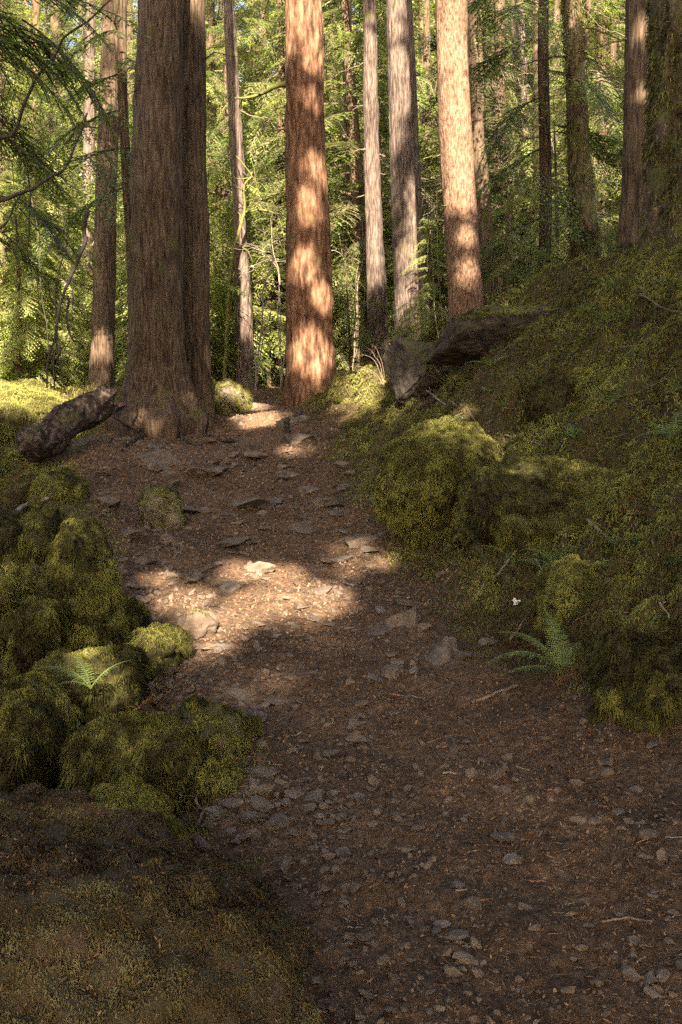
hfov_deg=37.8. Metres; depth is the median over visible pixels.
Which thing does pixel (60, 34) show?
young conifer
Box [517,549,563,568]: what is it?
fern
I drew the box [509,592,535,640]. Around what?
dead branch
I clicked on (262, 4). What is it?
conifer tree
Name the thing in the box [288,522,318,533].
stone
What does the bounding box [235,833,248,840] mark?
stone
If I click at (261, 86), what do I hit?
young conifer
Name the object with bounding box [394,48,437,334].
young conifer
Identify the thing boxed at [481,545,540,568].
fern
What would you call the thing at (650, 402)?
dead branch
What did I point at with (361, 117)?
young conifer
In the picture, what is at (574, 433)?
fern
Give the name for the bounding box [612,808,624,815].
stone
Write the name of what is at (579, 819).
stone
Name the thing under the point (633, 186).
conifer tree
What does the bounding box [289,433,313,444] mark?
stone
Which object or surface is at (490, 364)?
fern
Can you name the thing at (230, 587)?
stone
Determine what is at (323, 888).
stone
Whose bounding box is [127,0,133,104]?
conifer tree
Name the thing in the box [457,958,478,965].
stone
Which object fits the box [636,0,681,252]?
conifer tree
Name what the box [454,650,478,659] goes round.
stone
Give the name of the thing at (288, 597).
stone
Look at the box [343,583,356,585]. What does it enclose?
stone
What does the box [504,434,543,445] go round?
stick
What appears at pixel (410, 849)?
stone
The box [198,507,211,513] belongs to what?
stone
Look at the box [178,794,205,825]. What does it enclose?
stick
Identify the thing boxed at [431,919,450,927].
stone
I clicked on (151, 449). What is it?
stone
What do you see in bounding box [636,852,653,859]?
stone
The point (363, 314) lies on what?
bare shrub
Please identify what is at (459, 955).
stone
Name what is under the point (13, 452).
fern
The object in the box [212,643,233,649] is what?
stone
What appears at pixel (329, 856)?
stone
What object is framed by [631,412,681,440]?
fern
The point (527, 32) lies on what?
young conifer
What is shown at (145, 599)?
stone
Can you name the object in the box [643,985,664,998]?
stone
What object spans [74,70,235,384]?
young conifer
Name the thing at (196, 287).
conifer tree
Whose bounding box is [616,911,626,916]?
stone
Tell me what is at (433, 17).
young conifer
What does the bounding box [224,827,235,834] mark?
stone
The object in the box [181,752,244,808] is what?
mossy boulder
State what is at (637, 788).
stone
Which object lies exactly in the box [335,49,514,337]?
bare shrub
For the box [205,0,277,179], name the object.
young conifer
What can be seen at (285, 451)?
stone
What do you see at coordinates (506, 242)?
young conifer
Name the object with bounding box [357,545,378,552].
stone
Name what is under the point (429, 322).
young conifer
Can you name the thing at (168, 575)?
stone
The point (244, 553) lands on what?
stone
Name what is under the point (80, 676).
fern
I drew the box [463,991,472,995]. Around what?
stone
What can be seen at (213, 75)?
young conifer
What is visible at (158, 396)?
conifer tree
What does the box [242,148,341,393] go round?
bare shrub
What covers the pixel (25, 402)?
mossy boulder
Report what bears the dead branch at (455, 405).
on the moss
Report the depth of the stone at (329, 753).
4.50 m
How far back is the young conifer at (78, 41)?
48.05 m
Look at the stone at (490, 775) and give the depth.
4.28 m
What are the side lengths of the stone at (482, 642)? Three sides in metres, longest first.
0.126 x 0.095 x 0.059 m
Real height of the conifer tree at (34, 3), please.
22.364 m
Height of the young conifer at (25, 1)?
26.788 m
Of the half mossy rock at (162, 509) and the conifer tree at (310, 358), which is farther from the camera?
the conifer tree at (310, 358)
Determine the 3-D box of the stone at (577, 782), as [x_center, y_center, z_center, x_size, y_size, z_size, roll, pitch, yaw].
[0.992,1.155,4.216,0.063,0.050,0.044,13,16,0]
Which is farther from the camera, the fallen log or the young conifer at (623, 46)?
the young conifer at (623, 46)
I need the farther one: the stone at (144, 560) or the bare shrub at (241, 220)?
the bare shrub at (241, 220)
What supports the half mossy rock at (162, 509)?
on the ground
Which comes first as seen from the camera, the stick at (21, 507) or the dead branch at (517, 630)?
the dead branch at (517, 630)
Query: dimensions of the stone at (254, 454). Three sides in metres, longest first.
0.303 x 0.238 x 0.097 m
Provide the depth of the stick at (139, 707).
5.08 m
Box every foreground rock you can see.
[0,792,325,1023]
[11,782,97,804]
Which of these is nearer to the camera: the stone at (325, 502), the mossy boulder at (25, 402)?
the stone at (325, 502)
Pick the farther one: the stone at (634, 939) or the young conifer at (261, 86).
the young conifer at (261, 86)
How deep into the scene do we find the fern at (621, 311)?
8.72 m
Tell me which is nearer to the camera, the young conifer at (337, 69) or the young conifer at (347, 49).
the young conifer at (347, 49)
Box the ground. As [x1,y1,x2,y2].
[0,241,681,1023]
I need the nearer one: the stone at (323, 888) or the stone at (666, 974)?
the stone at (666, 974)
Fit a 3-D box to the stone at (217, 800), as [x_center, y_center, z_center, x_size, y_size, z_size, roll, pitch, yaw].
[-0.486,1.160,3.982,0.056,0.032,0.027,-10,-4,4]
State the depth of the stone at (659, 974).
2.96 m
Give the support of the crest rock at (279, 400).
on the ground
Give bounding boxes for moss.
[0,237,681,889]
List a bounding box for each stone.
[95,471,109,474]
[96,496,120,507]
[117,557,128,562]
[119,569,129,574]
[121,530,145,539]
[125,582,144,588]
[128,595,149,603]
[136,556,157,564]
[140,446,162,452]
[147,462,168,471]
[152,693,163,704]
[160,470,175,475]
[160,533,178,544]
[163,570,178,579]
[165,480,180,487]
[173,541,184,547]
[176,673,184,678]
[177,571,202,583]
[181,506,198,512]
[183,466,228,476]
[184,688,195,692]
[192,835,212,852]
[194,568,204,572]
[195,643,217,649]
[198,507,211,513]
[200,820,213,827]
[203,437,216,442]
[203,561,221,568]
[204,805,227,817]
[206,822,215,827]
[209,461,220,464]
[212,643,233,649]
[214,798,223,803]
[215,536,249,546]
[219,581,242,593]
[220,688,250,700]
[221,798,238,806]
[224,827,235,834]
[227,452,240,456]
[228,498,266,507]
[230,798,243,805]
[232,519,244,523]
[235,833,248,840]
[236,625,249,629]
[240,552,251,555]
[240,811,267,822]
[242,708,266,721]
[242,790,253,796]
[243,451,269,457]
[244,561,275,573]
[245,540,258,543]
[246,766,280,777]
[247,784,264,794]
[248,778,258,784]
[248,795,273,812]
[252,621,265,625]
[256,510,267,514]
[258,784,273,797]
[260,525,270,529]
[261,697,295,704]
[263,813,290,830]
[265,497,283,504]
[266,689,275,694]
[266,836,277,843]
[271,801,281,806]
[274,778,288,784]
[275,469,298,479]
[276,464,289,469]
[281,798,292,806]
[282,450,293,453]
[283,596,292,599]
[284,789,305,798]
[285,653,294,657]
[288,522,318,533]
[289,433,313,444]
[289,829,298,834]
[290,513,305,519]
[296,486,319,494]
[296,605,308,609]
[296,788,305,792]
[297,739,308,742]
[299,803,316,811]
[303,787,322,803]
[306,615,322,621]
[309,497,343,507]
[311,899,322,905]
[311,976,321,983]
[313,586,331,594]
[313,812,325,818]
[315,820,325,824]
[317,998,334,1008]
[319,558,335,563]
[319,803,330,808]
[319,885,330,891]
[320,749,339,756]
[321,852,335,860]
[322,945,333,951]
[323,720,335,726]
[324,622,335,626]
[324,799,333,803]
[326,790,339,795]
[328,510,343,515]
[330,857,349,865]
[334,556,352,561]
[335,460,351,467]
[335,847,349,853]
[336,812,346,819]
[337,483,351,490]
[337,955,349,965]
[338,529,348,533]
[341,932,363,941]
[343,469,354,475]
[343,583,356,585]
[344,534,378,547]
[345,733,373,742]
[345,801,354,807]
[346,679,354,683]
[347,960,356,967]
[348,882,360,892]
[351,792,365,799]
[352,931,371,941]
[353,700,368,706]
[355,1013,367,1020]
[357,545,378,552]
[358,989,373,999]
[360,744,370,749]
[366,625,391,634]
[366,672,382,682]
[367,820,379,826]
[375,606,385,612]
[376,959,384,965]
[381,664,402,679]
[383,652,394,656]
[385,711,399,714]
[390,659,403,664]
[394,598,418,606]
[395,847,415,851]
[405,958,415,962]
[408,666,418,674]
[411,824,425,830]
[415,623,431,631]
[425,989,435,994]
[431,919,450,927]
[437,919,447,925]
[441,948,451,956]
[443,965,463,976]
[446,929,469,940]
[452,950,474,960]
[453,940,463,944]
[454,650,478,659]
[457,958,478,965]
[458,865,469,869]
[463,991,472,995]
[477,637,497,647]
[485,772,496,778]
[490,832,514,841]
[497,785,511,793]
[502,852,523,863]
[511,777,521,781]
[528,924,539,930]
[537,736,551,740]
[546,797,556,801]
[566,911,577,915]
[568,779,583,786]
[569,815,586,824]
[580,897,591,904]
[583,922,594,926]
[589,775,600,779]
[589,817,601,824]
[598,757,613,765]
[599,767,613,776]
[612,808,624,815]
[616,783,624,787]
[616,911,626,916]
[626,785,642,791]
[627,935,644,945]
[636,829,659,839]
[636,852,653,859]
[643,971,656,985]
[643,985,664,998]
[646,741,658,748]
[647,893,657,897]
[650,889,658,893]
[654,968,670,982]
[656,969,662,978]
[663,937,675,943]
[668,909,679,914]
[668,991,676,997]
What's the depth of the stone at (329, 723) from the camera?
4.87 m
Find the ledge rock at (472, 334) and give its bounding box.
[424,304,559,370]
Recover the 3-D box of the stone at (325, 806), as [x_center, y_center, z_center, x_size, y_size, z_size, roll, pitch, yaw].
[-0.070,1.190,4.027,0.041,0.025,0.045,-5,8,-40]
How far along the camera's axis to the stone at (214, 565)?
7.78 m
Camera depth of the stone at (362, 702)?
5.09 m
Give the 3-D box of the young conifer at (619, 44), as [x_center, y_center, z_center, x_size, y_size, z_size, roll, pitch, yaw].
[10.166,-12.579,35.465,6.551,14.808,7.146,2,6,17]
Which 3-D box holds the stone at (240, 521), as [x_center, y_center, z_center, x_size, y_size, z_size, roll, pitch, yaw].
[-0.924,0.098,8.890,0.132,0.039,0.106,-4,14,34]
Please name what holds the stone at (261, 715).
on the ground
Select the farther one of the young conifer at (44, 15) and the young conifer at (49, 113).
the young conifer at (44, 15)
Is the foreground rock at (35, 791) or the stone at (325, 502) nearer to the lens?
the foreground rock at (35, 791)
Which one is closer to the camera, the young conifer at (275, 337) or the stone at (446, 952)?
the stone at (446, 952)
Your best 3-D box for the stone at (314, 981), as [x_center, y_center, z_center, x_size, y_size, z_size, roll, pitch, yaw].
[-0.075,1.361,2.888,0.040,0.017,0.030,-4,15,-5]
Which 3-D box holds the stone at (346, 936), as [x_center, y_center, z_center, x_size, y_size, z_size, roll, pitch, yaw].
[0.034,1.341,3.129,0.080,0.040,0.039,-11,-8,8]
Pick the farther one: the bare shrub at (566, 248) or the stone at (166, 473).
the bare shrub at (566, 248)
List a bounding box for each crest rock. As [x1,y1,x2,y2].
[251,402,268,408]
[274,398,282,403]
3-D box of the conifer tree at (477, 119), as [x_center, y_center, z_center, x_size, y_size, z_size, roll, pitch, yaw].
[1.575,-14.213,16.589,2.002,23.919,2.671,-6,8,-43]
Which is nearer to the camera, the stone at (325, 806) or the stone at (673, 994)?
the stone at (673, 994)
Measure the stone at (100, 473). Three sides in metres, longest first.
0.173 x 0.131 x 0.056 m
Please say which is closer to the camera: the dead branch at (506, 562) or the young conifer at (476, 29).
the dead branch at (506, 562)
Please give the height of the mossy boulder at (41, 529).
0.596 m
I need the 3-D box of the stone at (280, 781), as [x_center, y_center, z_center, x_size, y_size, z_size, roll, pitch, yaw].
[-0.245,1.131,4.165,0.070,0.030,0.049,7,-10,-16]
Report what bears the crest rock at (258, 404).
on the ground
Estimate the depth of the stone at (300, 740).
4.63 m
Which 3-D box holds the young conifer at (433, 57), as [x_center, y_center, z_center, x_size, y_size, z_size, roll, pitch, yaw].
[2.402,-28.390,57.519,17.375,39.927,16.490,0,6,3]
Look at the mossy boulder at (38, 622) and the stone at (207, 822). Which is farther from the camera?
the mossy boulder at (38, 622)
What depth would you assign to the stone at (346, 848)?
3.65 m
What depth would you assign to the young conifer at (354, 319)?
17.19 m
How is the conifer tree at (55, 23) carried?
on the ground
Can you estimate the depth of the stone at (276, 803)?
4.00 m
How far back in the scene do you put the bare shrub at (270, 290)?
21.64 m
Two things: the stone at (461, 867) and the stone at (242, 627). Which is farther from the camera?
the stone at (242, 627)
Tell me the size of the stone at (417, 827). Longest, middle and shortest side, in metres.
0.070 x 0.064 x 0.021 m
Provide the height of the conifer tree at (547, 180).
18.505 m
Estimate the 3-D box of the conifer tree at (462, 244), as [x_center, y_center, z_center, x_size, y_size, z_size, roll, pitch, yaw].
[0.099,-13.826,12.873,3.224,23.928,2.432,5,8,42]
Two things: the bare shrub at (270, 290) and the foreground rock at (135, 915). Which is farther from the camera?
the bare shrub at (270, 290)
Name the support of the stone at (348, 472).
on the ground
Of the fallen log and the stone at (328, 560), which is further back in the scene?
the fallen log
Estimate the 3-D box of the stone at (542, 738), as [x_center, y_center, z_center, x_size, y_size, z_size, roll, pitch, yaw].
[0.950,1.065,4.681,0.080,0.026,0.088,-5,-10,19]
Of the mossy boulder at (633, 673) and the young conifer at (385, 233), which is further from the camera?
the young conifer at (385, 233)
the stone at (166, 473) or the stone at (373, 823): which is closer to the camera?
the stone at (373, 823)
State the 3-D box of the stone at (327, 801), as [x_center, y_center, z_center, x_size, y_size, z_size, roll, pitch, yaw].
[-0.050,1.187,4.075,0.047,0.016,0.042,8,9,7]
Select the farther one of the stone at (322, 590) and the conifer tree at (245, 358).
the conifer tree at (245, 358)
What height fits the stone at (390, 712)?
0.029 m
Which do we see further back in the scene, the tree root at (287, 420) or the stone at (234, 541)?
the tree root at (287, 420)
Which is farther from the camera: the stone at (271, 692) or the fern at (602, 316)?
the fern at (602, 316)
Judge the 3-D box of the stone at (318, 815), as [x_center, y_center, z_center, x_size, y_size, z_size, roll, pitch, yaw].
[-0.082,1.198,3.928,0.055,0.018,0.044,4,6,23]
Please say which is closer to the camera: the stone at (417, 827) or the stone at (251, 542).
the stone at (417, 827)
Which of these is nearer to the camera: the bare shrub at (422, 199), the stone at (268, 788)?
the stone at (268, 788)
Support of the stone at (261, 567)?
on the ground
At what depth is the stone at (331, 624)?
6.42 m
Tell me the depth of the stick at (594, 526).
6.54 m
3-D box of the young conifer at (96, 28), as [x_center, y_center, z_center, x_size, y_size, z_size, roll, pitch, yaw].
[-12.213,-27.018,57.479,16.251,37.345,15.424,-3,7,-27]
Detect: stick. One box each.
[16,497,48,510]
[128,701,146,710]
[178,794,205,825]
[470,684,517,703]
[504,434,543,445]
[585,519,606,536]
[602,916,652,922]
[639,293,679,312]
[658,602,669,619]
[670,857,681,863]
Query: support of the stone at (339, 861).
on the ground
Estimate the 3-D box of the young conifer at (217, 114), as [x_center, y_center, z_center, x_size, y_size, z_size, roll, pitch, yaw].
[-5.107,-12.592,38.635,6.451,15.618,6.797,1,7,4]
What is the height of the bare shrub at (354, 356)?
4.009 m
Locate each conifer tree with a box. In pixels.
[0,0,135,336]
[0,0,149,387]
[32,0,40,333]
[38,0,137,388]
[50,0,64,176]
[79,0,95,384]
[105,0,212,437]
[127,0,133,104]
[182,0,236,419]
[206,1,232,380]
[215,0,285,388]
[235,0,336,407]
[258,0,267,382]
[329,0,338,192]
[332,0,389,367]
[342,0,352,335]
[386,0,443,341]
[414,0,625,292]
[418,0,436,339]
[418,0,483,322]
[422,0,429,298]
[467,0,498,306]
[484,0,504,286]
[506,0,624,260]
[510,0,531,271]
[514,1,538,244]
[551,0,560,209]
[568,0,650,244]
[586,0,611,253]
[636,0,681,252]
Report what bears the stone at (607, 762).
on the ground
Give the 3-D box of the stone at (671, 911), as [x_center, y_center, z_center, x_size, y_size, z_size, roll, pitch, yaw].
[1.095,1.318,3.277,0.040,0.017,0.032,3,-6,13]
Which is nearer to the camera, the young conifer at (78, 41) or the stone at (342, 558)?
the stone at (342, 558)
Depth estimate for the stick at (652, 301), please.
8.46 m
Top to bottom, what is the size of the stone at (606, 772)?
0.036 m
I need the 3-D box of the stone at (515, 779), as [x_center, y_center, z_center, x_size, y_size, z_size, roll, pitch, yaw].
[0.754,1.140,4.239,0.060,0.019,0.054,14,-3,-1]
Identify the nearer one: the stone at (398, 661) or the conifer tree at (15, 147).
the stone at (398, 661)
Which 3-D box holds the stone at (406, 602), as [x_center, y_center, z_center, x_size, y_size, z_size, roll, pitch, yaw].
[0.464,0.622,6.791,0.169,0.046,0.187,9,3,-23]
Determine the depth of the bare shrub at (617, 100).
18.58 m
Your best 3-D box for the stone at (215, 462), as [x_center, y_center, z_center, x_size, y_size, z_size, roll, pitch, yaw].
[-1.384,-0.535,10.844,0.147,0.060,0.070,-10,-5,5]
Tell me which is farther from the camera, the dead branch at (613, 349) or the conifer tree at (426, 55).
the conifer tree at (426, 55)
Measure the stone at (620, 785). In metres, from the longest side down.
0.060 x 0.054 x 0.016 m
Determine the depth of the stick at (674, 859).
3.56 m
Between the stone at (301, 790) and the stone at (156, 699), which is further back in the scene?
the stone at (156, 699)
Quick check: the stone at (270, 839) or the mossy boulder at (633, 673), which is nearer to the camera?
the stone at (270, 839)
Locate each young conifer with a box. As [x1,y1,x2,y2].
[0,0,126,388]
[0,160,88,387]
[1,0,93,376]
[2,0,126,385]
[2,5,78,373]
[2,10,127,387]
[3,190,70,378]
[4,0,81,77]
[6,0,116,248]
[8,0,117,199]
[10,75,120,378]
[13,198,92,387]
[16,0,277,236]
[30,0,129,299]
[47,0,221,137]
[47,0,285,389]
[49,0,137,379]
[63,49,116,244]
[65,46,136,383]
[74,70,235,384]
[115,0,393,386]
[123,0,338,377]
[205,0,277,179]
[205,0,327,166]
[206,0,270,268]
[208,194,235,381]
[209,0,497,369]
[210,270,267,384]
[220,148,284,385]
[228,214,285,386]
[229,65,273,240]
[232,91,394,386]
[238,0,284,91]
[266,0,362,124]
[268,23,392,270]
[269,0,363,193]
[274,2,437,201]
[282,22,394,371]
[282,44,341,358]
[323,0,433,125]
[324,0,532,153]
[324,1,447,338]
[331,200,392,369]
[332,261,386,374]
[360,48,393,345]
[363,8,436,205]
[384,0,562,339]
[385,210,448,342]
[387,0,552,338]
[389,122,513,334]
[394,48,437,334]
[430,0,531,298]
[430,0,532,129]
[430,0,564,311]
[436,183,560,336]
[487,0,564,130]
[487,98,612,304]
[490,0,624,136]
[490,0,625,295]
[506,0,650,278]
[513,3,616,265]
[531,3,613,193]
[538,42,624,251]
[554,45,620,239]
[561,0,623,208]
[588,157,621,261]
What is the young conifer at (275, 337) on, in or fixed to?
on the ground
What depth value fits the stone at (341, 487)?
9.91 m
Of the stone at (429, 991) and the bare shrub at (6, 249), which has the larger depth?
the bare shrub at (6, 249)
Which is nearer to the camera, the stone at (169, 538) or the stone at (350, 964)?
the stone at (350, 964)
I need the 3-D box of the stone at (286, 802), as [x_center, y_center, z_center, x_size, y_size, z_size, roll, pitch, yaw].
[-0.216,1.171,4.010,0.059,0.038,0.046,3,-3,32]
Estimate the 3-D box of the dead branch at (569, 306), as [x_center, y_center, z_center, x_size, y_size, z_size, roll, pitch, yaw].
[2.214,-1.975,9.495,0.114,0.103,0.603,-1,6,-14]
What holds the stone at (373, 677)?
on the ground
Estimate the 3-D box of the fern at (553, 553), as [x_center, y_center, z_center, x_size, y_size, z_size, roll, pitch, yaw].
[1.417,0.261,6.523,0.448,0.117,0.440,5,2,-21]
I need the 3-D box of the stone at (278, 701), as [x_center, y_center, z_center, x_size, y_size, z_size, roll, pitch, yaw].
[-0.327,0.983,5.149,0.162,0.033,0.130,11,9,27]
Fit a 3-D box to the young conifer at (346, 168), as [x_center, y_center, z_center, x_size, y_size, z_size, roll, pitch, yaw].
[0.158,-7.638,25.993,4.662,10.518,5.233,-5,5,-24]
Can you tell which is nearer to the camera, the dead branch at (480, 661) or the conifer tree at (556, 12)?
the dead branch at (480, 661)
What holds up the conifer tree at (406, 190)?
on the ground
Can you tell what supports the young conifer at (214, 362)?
on the ground
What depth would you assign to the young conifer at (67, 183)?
33.27 m
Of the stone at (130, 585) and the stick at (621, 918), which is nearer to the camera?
the stick at (621, 918)
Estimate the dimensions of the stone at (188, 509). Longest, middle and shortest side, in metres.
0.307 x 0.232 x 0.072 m
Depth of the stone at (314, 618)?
6.55 m
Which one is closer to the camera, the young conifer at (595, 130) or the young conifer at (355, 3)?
the young conifer at (595, 130)
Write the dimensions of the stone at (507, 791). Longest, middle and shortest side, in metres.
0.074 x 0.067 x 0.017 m
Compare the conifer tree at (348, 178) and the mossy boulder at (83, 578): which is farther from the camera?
the conifer tree at (348, 178)
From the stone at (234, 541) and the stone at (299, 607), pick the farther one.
the stone at (234, 541)
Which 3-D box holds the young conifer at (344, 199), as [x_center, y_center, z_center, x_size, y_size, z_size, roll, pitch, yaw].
[-1.057,-6.864,24.214,4.974,10.188,4.501,-5,5,-35]
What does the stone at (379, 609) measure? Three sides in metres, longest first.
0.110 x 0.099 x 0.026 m
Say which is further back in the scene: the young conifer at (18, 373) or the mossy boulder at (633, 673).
the young conifer at (18, 373)
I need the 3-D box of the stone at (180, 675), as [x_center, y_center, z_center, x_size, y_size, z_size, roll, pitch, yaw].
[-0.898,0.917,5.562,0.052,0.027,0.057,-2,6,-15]
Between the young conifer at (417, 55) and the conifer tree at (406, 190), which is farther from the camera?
the young conifer at (417, 55)
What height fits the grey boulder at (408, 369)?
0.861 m
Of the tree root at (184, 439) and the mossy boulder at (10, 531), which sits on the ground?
the mossy boulder at (10, 531)
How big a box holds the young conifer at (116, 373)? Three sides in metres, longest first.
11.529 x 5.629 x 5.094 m
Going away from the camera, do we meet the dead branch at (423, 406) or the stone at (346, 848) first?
the stone at (346, 848)
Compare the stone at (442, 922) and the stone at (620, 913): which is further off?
the stone at (620, 913)
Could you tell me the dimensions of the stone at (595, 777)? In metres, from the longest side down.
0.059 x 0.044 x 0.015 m
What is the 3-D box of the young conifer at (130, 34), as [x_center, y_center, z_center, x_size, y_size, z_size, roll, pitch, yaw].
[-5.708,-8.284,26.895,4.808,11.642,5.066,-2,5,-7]
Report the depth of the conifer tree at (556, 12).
34.37 m
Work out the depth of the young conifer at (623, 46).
19.14 m
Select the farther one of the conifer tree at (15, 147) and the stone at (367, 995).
the conifer tree at (15, 147)
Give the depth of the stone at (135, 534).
8.29 m
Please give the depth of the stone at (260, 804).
3.95 m
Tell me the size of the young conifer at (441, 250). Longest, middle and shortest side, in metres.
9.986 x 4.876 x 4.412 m
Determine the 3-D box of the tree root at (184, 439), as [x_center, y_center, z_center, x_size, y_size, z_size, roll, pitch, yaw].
[-1.878,-0.905,12.071,0.192,0.371,1.613,-3,7,-25]
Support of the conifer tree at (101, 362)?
on the ground
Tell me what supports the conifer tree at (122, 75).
on the ground
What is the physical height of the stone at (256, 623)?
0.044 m
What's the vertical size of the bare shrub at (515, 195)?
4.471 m
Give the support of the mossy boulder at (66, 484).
on the ground
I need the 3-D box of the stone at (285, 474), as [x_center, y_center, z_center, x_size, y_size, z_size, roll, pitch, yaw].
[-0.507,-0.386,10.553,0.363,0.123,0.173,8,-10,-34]
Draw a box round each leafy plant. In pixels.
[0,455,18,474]
[427,365,471,385]
[646,230,681,256]
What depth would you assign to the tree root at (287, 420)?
12.41 m
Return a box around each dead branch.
[417,383,457,409]
[425,387,476,418]
[449,400,486,434]
[450,645,515,670]
[471,541,524,598]
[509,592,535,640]
[554,296,593,312]
[584,343,645,352]
[608,377,665,401]
[628,394,671,407]
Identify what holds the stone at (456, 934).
on the ground
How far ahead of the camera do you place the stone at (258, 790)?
4.03 m
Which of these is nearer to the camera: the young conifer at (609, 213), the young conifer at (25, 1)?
the young conifer at (609, 213)
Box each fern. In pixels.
[0,446,22,457]
[33,655,128,688]
[435,413,476,418]
[465,356,512,366]
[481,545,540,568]
[485,606,583,674]
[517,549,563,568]
[518,545,579,559]
[539,420,596,438]
[552,674,584,686]
[575,307,642,322]
[585,275,640,287]
[585,383,647,404]
[594,509,647,513]
[607,301,630,318]
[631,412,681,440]
[638,276,679,284]
[651,373,681,394]
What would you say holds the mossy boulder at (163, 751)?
on the ground
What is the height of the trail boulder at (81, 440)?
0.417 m
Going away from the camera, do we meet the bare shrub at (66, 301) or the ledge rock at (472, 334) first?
the ledge rock at (472, 334)
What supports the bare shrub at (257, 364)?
on the ground
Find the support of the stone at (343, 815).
on the ground
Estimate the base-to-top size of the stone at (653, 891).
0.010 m
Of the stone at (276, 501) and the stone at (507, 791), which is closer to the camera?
the stone at (507, 791)
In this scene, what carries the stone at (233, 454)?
on the ground
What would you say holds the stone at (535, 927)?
on the ground
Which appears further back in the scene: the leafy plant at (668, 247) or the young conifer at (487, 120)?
the young conifer at (487, 120)
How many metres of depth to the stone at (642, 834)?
3.74 m
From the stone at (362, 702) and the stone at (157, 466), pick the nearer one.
the stone at (362, 702)
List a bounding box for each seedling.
[577,592,599,599]
[594,559,610,566]
[603,536,629,546]
[652,612,681,621]
[662,558,681,564]
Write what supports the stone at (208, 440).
on the ground
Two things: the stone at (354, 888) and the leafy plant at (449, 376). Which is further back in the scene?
the leafy plant at (449, 376)
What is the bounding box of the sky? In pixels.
[13,0,529,113]
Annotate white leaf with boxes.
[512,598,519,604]
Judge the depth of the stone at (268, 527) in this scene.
8.78 m
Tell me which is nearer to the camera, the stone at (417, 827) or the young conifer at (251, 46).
the stone at (417, 827)
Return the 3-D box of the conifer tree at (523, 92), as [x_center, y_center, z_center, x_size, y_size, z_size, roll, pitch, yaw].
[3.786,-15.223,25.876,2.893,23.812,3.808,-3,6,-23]
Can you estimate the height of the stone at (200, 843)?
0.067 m
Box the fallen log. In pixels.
[15,383,126,462]
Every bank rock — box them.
[384,609,421,627]
[425,636,458,665]
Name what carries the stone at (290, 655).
on the ground
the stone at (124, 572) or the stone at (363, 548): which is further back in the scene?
the stone at (363, 548)
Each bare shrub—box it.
[1,18,120,389]
[4,100,45,371]
[32,147,92,386]
[210,150,285,380]
[210,231,220,380]
[219,224,285,397]
[222,173,344,382]
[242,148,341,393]
[328,141,391,369]
[330,190,393,371]
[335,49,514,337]
[337,109,441,277]
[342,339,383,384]
[383,153,445,308]
[469,63,555,303]
[492,127,561,274]
[523,81,617,258]
[553,7,623,255]
[587,52,623,218]
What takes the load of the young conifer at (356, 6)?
on the ground
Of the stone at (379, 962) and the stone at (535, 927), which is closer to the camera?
the stone at (379, 962)
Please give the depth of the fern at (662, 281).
8.57 m
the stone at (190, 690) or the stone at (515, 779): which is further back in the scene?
the stone at (190, 690)
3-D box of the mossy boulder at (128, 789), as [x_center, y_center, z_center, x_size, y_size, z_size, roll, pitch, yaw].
[-0.774,1.240,3.635,0.476,0.494,0.560,0,6,0]
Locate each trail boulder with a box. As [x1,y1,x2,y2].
[69,436,97,448]
[134,448,180,465]
[276,413,313,426]
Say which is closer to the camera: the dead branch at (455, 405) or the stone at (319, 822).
the stone at (319, 822)
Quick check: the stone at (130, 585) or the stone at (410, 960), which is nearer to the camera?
the stone at (410, 960)
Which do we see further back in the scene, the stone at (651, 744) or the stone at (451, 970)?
the stone at (651, 744)
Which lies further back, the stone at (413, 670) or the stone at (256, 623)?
the stone at (256, 623)
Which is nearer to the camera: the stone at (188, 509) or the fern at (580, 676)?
the fern at (580, 676)
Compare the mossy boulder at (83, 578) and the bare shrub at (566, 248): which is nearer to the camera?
the mossy boulder at (83, 578)
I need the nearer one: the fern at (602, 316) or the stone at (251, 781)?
the stone at (251, 781)
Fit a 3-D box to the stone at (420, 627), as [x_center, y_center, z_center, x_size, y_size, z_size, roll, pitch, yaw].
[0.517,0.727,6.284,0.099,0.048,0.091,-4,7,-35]
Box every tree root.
[114,418,144,451]
[179,428,202,447]
[199,412,256,448]
[281,406,333,440]
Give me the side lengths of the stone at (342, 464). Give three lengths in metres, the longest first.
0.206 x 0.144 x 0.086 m
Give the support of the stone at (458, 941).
on the ground
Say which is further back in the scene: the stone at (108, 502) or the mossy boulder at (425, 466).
the stone at (108, 502)
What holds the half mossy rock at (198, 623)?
on the ground
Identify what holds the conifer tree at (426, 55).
on the ground
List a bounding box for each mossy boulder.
[0,378,67,453]
[0,507,25,571]
[0,565,38,648]
[0,593,72,679]
[0,670,83,795]
[13,507,65,570]
[26,467,90,511]
[31,644,149,726]
[43,516,130,651]
[57,708,207,813]
[89,771,194,848]
[122,622,193,681]
[124,595,151,634]
[175,694,265,758]
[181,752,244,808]
[212,378,253,415]
[372,414,503,549]
[448,449,631,558]
[523,367,574,425]
[530,554,602,636]
[583,615,681,738]
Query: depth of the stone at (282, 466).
10.83 m
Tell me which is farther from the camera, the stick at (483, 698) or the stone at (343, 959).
the stick at (483, 698)
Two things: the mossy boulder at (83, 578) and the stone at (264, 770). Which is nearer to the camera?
the stone at (264, 770)
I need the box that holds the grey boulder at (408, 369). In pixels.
[382,336,448,406]
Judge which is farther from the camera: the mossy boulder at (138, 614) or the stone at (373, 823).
the mossy boulder at (138, 614)
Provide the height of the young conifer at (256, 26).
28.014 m
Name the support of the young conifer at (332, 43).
on the ground
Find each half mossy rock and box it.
[139,484,185,530]
[174,607,219,638]
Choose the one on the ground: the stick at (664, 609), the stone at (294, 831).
the stone at (294, 831)

